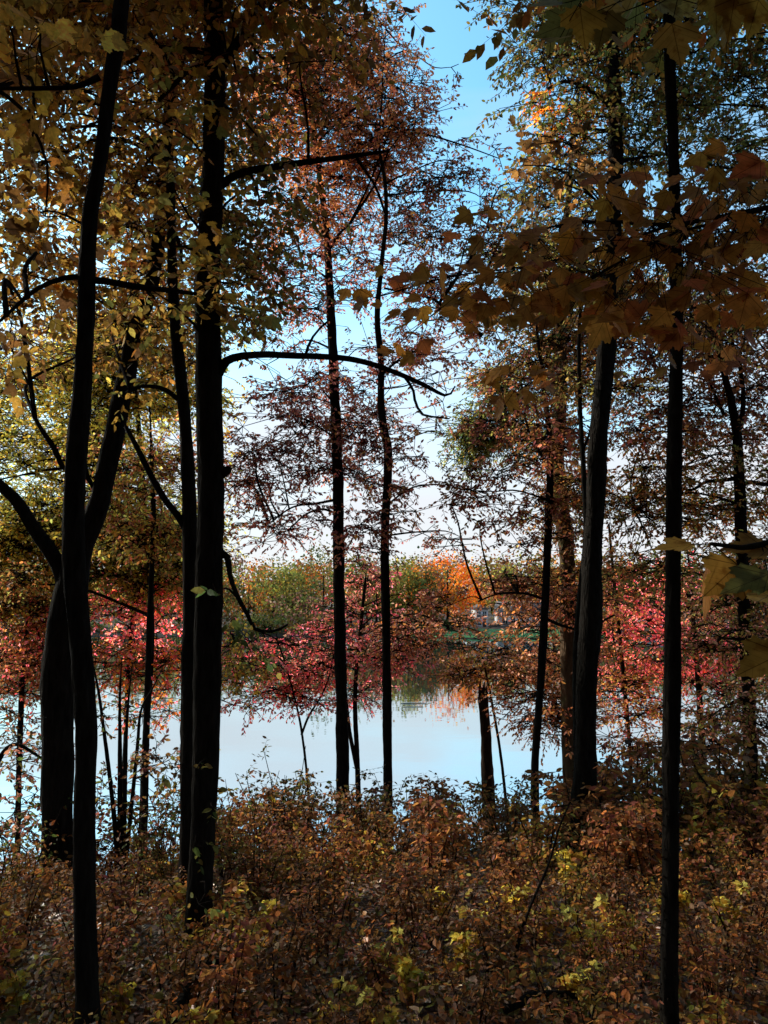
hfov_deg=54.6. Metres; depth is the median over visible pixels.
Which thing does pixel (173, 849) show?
golden shrub
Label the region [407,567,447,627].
tree
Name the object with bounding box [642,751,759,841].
rusty shrub
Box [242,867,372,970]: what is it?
maroon shrub
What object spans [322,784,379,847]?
dark shrub
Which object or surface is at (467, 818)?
ochre shrub
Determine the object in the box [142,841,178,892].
ochre shrub
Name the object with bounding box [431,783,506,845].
ochre shrub
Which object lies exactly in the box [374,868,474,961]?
brown shrub
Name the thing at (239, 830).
golden shrub
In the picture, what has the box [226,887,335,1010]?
brown shrub
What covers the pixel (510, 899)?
maple seedling
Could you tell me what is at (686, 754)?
ochre shrub
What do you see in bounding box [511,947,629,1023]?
ochre shrub
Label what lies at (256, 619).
tree
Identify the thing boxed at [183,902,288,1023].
rusty shrub
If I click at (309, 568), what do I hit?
tree
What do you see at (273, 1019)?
brown shrub
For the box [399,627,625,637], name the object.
lawn
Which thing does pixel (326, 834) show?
brown shrub
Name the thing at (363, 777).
dark shrub
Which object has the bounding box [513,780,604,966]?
whip sapling
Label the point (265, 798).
brown shrub
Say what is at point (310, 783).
dark shrub
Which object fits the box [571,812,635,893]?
rusty shrub
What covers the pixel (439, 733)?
water
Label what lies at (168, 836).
dark shrub
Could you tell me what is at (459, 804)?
golden shrub
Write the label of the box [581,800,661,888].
brown shrub
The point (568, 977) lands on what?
maple seedling
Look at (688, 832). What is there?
ochre shrub
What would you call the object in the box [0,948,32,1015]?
maple seedling
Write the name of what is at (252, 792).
dark shrub
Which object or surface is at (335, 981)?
maple seedling
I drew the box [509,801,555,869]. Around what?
golden shrub
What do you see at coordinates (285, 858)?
maple seedling
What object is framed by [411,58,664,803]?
mottled tree
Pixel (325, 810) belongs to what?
dark shrub
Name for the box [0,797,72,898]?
dark shrub
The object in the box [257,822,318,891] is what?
brown shrub
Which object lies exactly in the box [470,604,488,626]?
white house
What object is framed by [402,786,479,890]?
rusty shrub
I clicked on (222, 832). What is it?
ochre shrub
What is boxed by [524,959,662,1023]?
rusty shrub
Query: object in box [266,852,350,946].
brown shrub
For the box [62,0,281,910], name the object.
twin tree
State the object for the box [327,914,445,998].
maroon shrub
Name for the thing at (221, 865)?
dark shrub
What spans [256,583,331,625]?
tree
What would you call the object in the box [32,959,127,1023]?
ochre shrub
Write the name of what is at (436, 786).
rusty shrub
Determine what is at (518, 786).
dark shrub
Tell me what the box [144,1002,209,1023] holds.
golden shrub
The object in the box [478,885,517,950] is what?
golden shrub
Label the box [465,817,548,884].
brown shrub
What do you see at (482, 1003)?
brown shrub
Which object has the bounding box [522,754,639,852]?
rusty shrub
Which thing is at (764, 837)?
brown shrub
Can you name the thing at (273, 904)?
maple seedling
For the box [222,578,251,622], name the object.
tree
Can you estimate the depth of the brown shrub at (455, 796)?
9.09 m
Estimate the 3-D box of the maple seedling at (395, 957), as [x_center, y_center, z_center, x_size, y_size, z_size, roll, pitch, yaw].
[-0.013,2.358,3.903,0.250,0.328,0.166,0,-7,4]
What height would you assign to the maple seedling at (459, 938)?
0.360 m
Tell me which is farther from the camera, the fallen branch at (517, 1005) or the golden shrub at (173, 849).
the golden shrub at (173, 849)
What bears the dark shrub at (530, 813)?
on the ground at (362, 907)
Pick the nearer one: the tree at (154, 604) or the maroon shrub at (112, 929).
the maroon shrub at (112, 929)
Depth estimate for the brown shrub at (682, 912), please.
3.88 m
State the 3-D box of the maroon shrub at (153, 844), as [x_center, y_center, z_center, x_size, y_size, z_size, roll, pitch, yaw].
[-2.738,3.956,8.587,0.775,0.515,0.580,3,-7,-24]
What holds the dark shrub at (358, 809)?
on the ground at (362, 907)
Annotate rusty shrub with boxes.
[0,921,37,1002]
[0,948,8,992]
[11,853,40,892]
[52,900,134,986]
[96,833,127,886]
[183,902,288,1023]
[215,786,262,862]
[296,813,375,895]
[360,781,394,837]
[364,866,440,936]
[382,853,459,919]
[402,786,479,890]
[403,773,460,847]
[463,796,527,845]
[483,833,542,916]
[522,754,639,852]
[523,768,638,833]
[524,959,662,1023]
[547,778,614,828]
[551,797,630,863]
[564,744,635,839]
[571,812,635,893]
[593,789,680,897]
[598,1004,635,1023]
[614,742,687,800]
[624,724,753,841]
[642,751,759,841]
[653,835,720,916]
[659,918,766,1021]
[710,828,767,908]
[723,1017,764,1023]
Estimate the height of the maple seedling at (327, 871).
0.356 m
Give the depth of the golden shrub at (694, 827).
6.83 m
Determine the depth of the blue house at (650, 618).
146.74 m
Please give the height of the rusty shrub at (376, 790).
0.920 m
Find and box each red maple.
[0,557,109,874]
[88,553,222,800]
[221,611,368,794]
[306,543,496,818]
[596,523,763,782]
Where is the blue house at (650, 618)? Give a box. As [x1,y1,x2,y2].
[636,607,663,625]
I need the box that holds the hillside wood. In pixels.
[5,527,767,626]
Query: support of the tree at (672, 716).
on the ground at (362, 907)
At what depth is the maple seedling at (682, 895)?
4.87 m
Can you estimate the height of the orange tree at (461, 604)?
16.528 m
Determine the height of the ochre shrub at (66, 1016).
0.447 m
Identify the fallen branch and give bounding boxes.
[167,955,226,1023]
[502,990,601,1013]
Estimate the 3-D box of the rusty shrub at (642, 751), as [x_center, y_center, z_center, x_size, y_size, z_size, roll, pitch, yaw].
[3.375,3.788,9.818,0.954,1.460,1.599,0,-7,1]
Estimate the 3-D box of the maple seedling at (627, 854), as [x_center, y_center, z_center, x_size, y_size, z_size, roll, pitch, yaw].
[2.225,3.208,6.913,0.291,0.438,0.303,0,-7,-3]
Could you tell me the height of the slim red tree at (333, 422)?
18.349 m
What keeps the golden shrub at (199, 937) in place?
on the ground at (362, 907)
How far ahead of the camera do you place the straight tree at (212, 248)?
4.77 m
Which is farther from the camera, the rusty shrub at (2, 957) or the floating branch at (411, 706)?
the floating branch at (411, 706)
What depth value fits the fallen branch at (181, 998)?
3.54 m
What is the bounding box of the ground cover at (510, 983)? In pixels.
[0,827,767,1023]
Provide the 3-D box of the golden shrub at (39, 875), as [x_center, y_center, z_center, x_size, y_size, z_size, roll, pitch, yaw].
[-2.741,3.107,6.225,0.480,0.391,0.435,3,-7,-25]
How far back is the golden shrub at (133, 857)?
7.30 m
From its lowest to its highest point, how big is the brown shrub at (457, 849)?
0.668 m
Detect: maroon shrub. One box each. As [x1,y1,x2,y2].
[38,893,166,972]
[64,848,154,933]
[129,831,174,872]
[218,806,326,904]
[232,801,306,863]
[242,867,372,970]
[322,809,362,846]
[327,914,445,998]
[470,867,570,966]
[548,934,644,1012]
[582,913,685,999]
[696,776,767,869]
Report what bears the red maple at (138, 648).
on the ground at (362, 907)
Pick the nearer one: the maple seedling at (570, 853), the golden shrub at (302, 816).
the maple seedling at (570, 853)
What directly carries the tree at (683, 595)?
on the ground at (362, 907)
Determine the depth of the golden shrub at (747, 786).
8.04 m
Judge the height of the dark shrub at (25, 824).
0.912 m
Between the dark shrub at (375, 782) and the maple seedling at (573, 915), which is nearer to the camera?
the maple seedling at (573, 915)
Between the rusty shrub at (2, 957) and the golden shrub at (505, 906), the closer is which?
the rusty shrub at (2, 957)
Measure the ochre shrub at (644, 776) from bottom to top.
1.305 m
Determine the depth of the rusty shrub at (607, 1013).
2.68 m
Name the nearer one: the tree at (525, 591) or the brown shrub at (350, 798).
the brown shrub at (350, 798)
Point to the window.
(479, 613)
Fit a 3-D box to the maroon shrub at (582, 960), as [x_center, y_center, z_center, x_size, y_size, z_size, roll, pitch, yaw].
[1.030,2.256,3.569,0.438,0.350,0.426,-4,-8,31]
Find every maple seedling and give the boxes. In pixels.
[0,925,24,968]
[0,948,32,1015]
[100,981,136,1023]
[190,1006,233,1023]
[232,920,262,973]
[254,899,287,948]
[274,844,301,881]
[308,976,357,1023]
[318,857,343,897]
[355,985,400,1023]
[363,927,403,990]
[394,953,431,1010]
[419,886,451,913]
[443,905,487,978]
[501,884,532,917]
[510,885,554,942]
[556,848,588,894]
[556,959,604,1017]
[560,903,613,963]
[593,893,640,952]
[614,833,637,871]
[653,890,690,926]
[658,853,689,886]
[701,880,750,934]
[706,813,744,854]
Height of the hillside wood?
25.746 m
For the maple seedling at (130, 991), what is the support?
on the ground at (362, 907)
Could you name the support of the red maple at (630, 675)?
on the ground at (362, 907)
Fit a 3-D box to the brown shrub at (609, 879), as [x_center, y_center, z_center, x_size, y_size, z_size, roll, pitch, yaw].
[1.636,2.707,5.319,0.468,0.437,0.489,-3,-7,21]
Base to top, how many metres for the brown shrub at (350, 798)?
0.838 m
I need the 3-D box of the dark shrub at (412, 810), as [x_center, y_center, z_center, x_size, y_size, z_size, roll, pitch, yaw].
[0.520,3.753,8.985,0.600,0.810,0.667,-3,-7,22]
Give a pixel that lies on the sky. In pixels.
(450, 40)
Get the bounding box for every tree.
[0,0,392,897]
[0,0,402,1023]
[0,258,261,853]
[4,0,491,959]
[41,401,250,853]
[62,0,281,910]
[98,582,177,624]
[197,0,467,834]
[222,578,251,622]
[238,612,295,636]
[243,560,308,624]
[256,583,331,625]
[291,555,330,617]
[295,607,347,631]
[321,22,553,848]
[336,0,767,678]
[344,567,405,627]
[378,553,425,624]
[402,544,500,628]
[404,615,445,630]
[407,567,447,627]
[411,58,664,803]
[413,281,622,816]
[442,614,476,628]
[455,0,767,853]
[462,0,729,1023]
[469,558,529,609]
[481,178,668,755]
[497,596,534,625]
[517,569,540,600]
[535,127,767,851]
[536,562,559,611]
[547,0,767,373]
[603,576,663,625]
[681,579,735,626]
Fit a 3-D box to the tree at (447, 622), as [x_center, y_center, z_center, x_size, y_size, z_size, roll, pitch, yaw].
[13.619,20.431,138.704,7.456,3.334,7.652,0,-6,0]
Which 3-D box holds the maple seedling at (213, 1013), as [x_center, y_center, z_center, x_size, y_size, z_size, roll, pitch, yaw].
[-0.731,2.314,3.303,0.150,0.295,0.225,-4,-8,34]
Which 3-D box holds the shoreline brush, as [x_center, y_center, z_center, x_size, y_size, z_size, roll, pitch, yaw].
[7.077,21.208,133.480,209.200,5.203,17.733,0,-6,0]
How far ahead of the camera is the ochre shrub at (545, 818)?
8.29 m
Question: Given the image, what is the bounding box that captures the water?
[0,635,767,876]
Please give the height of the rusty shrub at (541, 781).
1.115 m
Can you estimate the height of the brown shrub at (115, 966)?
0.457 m
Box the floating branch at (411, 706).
[400,702,425,706]
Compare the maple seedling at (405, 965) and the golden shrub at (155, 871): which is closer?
the maple seedling at (405, 965)
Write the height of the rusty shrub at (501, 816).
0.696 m
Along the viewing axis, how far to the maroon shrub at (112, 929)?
4.11 m
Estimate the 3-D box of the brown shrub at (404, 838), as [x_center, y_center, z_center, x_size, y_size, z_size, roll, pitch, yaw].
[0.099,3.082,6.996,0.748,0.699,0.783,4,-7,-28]
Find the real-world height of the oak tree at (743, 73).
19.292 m
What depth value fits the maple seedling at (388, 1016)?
3.16 m
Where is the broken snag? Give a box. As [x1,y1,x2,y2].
[478,680,494,839]
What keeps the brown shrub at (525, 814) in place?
on the ground at (362, 907)
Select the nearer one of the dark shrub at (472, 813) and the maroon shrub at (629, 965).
the maroon shrub at (629, 965)
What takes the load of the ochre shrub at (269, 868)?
on the ground at (362, 907)
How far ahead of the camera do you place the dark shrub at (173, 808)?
6.83 m
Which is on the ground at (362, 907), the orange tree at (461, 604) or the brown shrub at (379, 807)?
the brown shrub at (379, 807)
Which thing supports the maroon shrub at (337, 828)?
on the ground at (362, 907)
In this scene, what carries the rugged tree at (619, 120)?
on the ground at (362, 907)
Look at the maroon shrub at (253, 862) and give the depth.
5.64 m
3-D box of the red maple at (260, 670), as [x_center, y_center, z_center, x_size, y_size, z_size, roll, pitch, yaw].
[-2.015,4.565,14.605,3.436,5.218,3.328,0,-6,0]
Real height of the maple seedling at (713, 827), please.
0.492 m
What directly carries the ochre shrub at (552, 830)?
on the ground at (362, 907)
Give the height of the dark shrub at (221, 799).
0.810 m
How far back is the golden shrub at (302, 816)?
7.88 m
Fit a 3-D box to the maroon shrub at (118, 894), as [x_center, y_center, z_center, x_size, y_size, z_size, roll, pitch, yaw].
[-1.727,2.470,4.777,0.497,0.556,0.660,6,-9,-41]
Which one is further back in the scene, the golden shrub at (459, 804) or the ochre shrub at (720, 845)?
the golden shrub at (459, 804)
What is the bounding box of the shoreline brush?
[0,617,765,635]
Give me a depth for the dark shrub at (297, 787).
7.78 m
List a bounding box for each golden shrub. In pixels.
[0,887,23,965]
[29,859,72,901]
[62,880,108,906]
[119,846,173,891]
[131,842,159,871]
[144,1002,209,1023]
[146,905,235,967]
[149,875,256,947]
[162,843,217,867]
[216,809,255,846]
[238,788,339,844]
[323,817,393,880]
[413,788,471,855]
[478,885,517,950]
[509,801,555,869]
[594,899,659,969]
[632,781,746,868]
[642,762,729,849]
[679,766,767,859]
[682,961,747,1023]
[683,1016,700,1023]
[740,751,767,850]
[754,789,767,802]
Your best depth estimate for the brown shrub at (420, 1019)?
2.98 m
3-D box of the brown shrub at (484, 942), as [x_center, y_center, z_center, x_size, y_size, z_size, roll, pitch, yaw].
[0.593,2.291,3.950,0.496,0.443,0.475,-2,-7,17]
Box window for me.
[476,611,481,617]
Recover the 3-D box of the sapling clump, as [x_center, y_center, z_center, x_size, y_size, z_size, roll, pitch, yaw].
[-2.436,2.522,7.235,1.912,2.184,1.271,-2,-7,15]
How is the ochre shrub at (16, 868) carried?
on the ground at (362, 907)
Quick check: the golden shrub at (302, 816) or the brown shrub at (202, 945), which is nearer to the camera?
the brown shrub at (202, 945)
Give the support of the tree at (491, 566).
on the ground at (362, 907)
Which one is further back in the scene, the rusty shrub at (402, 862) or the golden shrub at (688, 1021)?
the rusty shrub at (402, 862)
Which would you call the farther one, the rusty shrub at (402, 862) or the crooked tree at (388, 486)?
the crooked tree at (388, 486)
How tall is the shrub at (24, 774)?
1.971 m
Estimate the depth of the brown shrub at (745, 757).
8.31 m
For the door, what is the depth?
144.40 m
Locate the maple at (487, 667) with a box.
[422,629,559,808]
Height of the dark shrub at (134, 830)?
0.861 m
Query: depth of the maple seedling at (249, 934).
4.08 m
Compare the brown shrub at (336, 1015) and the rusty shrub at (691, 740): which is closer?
the brown shrub at (336, 1015)
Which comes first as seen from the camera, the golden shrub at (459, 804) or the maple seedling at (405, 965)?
the maple seedling at (405, 965)
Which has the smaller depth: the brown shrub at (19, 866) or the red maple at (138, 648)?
the brown shrub at (19, 866)
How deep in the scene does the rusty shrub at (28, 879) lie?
6.87 m
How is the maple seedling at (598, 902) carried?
on the ground at (362, 907)
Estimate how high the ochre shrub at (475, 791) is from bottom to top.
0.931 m
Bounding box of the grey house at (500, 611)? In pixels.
[493,601,540,625]
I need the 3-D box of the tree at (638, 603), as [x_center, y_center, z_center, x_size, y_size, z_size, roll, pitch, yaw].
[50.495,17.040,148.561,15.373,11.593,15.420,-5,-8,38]
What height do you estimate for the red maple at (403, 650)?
6.791 m
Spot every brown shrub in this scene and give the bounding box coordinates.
[0,849,40,882]
[0,851,72,953]
[0,875,24,916]
[18,936,137,1023]
[33,858,72,910]
[107,829,148,861]
[127,913,239,1022]
[143,865,186,916]
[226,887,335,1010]
[239,781,338,849]
[240,1013,314,1023]
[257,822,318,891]
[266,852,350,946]
[288,798,321,838]
[294,809,365,858]
[296,971,394,1023]
[324,787,412,856]
[330,791,396,853]
[351,801,435,871]
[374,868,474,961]
[398,770,469,833]
[401,1010,443,1023]
[405,796,488,874]
[424,952,517,1023]
[447,894,543,980]
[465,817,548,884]
[476,795,518,841]
[478,791,540,856]
[579,851,645,912]
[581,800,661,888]
[602,763,709,852]
[656,907,764,997]
[687,860,767,976]
[703,853,767,925]
[706,736,767,851]
[751,824,767,864]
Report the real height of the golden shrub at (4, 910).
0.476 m
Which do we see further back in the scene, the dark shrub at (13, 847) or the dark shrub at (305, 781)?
the dark shrub at (305, 781)
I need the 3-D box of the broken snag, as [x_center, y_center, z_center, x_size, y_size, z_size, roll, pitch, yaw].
[1.962,4.971,14.016,0.327,3.616,0.329,-4,-8,34]
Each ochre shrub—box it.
[0,849,35,897]
[24,1012,100,1023]
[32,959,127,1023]
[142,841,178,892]
[214,804,266,877]
[215,828,333,901]
[269,831,383,918]
[326,783,408,858]
[395,779,458,822]
[415,788,497,867]
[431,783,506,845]
[463,770,545,852]
[503,793,595,880]
[509,847,613,937]
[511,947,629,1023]
[526,808,555,837]
[531,796,570,847]
[597,740,691,848]
[597,765,702,848]
[635,865,704,929]
[679,736,767,850]
[679,814,763,895]
[680,765,767,858]
[684,739,767,838]
[702,829,767,889]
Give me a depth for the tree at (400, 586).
137.97 m
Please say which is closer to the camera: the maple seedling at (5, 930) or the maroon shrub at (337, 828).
the maple seedling at (5, 930)
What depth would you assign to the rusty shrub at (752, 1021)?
2.76 m
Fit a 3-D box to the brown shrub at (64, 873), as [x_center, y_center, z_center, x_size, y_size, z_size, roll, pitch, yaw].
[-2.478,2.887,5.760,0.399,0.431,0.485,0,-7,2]
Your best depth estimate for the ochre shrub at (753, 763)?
7.96 m
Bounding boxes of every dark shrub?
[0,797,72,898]
[0,810,41,884]
[16,820,72,871]
[96,806,143,874]
[108,795,179,875]
[128,820,178,897]
[133,787,179,870]
[165,772,244,855]
[213,832,260,907]
[217,775,267,856]
[226,759,286,843]
[226,769,322,850]
[252,776,317,823]
[253,736,337,833]
[259,771,342,855]
[299,764,385,848]
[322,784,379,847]
[329,773,425,854]
[352,766,454,844]
[396,789,452,832]
[466,787,509,843]
[470,775,553,840]
[495,794,551,846]
[549,803,615,878]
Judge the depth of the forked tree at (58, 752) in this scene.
7.01 m
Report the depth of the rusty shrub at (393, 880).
4.67 m
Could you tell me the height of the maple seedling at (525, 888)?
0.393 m
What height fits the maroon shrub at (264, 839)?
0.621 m
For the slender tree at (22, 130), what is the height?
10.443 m
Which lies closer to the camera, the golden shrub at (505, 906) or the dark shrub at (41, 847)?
the golden shrub at (505, 906)
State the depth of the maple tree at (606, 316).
2.32 m
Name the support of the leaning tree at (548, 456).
on the ground at (362, 907)
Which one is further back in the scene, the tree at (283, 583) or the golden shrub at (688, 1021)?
the tree at (283, 583)
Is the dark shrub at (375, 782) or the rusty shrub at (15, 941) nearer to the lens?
the rusty shrub at (15, 941)
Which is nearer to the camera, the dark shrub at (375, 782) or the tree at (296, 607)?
the dark shrub at (375, 782)
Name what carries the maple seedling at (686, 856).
on the ground at (362, 907)
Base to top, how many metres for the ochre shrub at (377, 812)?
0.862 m
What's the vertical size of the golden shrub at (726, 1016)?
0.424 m
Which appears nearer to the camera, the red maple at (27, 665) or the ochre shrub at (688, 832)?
the ochre shrub at (688, 832)
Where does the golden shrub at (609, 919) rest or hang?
on the ground at (362, 907)
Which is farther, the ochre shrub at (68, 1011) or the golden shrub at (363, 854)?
the golden shrub at (363, 854)
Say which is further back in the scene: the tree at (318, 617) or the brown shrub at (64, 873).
the tree at (318, 617)
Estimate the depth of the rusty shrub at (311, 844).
5.83 m
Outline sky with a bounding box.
[0,0,767,596]
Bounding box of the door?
[482,618,486,626]
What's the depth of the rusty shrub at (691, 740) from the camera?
9.51 m
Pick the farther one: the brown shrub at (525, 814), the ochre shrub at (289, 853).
the brown shrub at (525, 814)
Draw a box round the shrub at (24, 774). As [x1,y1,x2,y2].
[0,715,73,887]
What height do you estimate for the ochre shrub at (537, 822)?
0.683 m
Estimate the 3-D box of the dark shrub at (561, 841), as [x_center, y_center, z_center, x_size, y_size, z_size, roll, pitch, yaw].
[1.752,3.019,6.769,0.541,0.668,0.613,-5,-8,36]
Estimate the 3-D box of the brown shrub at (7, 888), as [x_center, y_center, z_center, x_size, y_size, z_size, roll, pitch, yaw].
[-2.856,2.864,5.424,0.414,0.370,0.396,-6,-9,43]
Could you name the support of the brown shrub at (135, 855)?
on the ground at (362, 907)
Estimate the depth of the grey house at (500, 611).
147.63 m
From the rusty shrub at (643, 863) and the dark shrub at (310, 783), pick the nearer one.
the rusty shrub at (643, 863)
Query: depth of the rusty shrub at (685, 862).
5.30 m
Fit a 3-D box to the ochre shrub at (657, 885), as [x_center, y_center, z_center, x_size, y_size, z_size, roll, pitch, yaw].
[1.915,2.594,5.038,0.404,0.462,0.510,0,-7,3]
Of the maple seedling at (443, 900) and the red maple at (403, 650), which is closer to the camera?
the maple seedling at (443, 900)
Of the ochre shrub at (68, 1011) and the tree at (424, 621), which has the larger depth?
the tree at (424, 621)
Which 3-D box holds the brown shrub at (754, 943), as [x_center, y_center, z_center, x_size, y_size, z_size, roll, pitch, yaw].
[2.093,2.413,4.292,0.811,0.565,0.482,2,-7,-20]
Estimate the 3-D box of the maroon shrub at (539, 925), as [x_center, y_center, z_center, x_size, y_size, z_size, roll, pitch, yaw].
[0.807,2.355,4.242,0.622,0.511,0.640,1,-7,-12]
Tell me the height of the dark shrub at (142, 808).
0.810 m
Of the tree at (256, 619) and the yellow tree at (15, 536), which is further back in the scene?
the tree at (256, 619)
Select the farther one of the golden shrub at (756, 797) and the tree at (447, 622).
the tree at (447, 622)
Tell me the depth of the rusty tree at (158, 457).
10.81 m
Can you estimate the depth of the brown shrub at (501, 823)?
9.27 m
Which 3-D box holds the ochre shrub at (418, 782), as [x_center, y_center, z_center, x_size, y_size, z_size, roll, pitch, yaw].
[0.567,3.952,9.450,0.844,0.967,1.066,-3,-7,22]
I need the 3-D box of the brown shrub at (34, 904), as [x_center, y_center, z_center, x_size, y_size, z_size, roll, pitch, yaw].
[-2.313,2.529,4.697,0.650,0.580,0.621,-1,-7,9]
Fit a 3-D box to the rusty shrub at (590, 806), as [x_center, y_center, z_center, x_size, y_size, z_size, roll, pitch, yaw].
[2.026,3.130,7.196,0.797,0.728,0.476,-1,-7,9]
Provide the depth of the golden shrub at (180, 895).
4.57 m
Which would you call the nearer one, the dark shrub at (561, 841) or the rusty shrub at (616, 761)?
the dark shrub at (561, 841)
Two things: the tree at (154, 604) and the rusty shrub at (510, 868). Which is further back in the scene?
the tree at (154, 604)
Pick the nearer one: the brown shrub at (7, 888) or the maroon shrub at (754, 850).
the brown shrub at (7, 888)
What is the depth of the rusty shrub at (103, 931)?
4.08 m
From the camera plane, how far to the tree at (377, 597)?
139.35 m
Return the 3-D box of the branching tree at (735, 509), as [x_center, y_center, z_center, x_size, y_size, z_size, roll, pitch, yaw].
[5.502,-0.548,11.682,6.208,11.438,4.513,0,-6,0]
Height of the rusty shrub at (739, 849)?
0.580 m
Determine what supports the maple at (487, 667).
on the ground at (362, 907)
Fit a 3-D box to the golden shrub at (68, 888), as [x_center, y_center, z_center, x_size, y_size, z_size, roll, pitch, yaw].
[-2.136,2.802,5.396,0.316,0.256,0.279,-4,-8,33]
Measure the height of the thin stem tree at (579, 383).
8.856 m
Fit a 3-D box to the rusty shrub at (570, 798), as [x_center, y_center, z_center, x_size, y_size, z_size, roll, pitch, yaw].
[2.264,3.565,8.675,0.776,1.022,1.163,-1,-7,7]
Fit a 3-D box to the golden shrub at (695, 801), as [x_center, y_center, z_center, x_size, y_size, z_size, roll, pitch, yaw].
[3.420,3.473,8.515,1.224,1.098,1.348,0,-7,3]
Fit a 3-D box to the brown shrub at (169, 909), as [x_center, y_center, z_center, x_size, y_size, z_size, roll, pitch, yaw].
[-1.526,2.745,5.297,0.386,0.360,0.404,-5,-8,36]
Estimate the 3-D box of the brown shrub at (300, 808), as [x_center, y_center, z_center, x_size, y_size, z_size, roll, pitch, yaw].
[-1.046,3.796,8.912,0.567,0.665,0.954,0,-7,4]
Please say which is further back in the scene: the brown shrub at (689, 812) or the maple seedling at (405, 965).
the brown shrub at (689, 812)
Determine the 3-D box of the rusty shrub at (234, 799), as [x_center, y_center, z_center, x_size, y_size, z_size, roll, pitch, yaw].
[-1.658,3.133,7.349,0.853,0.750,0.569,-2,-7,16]
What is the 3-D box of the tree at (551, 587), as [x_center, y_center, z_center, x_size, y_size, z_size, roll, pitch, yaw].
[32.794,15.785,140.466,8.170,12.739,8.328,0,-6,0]
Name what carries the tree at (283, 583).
on the ground at (362, 907)
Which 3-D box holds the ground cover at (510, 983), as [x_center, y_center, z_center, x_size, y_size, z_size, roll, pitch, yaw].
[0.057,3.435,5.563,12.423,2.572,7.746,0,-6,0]
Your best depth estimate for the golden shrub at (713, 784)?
7.28 m
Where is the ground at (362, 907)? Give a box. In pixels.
[0,597,767,1023]
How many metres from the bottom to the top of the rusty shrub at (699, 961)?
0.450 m
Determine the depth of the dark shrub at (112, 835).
7.80 m
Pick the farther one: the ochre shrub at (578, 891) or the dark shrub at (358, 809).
the dark shrub at (358, 809)
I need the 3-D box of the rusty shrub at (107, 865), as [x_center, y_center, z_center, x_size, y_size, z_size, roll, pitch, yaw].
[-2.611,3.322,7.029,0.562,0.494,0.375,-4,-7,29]
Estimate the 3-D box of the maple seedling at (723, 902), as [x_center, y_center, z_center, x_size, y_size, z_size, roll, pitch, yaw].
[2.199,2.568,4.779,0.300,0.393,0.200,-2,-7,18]
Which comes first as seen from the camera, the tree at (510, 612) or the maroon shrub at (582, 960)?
the maroon shrub at (582, 960)
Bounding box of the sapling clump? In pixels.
[34,658,224,882]
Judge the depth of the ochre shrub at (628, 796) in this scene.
7.66 m
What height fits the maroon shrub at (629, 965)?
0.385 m
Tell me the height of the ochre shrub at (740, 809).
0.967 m
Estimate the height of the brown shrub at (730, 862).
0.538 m

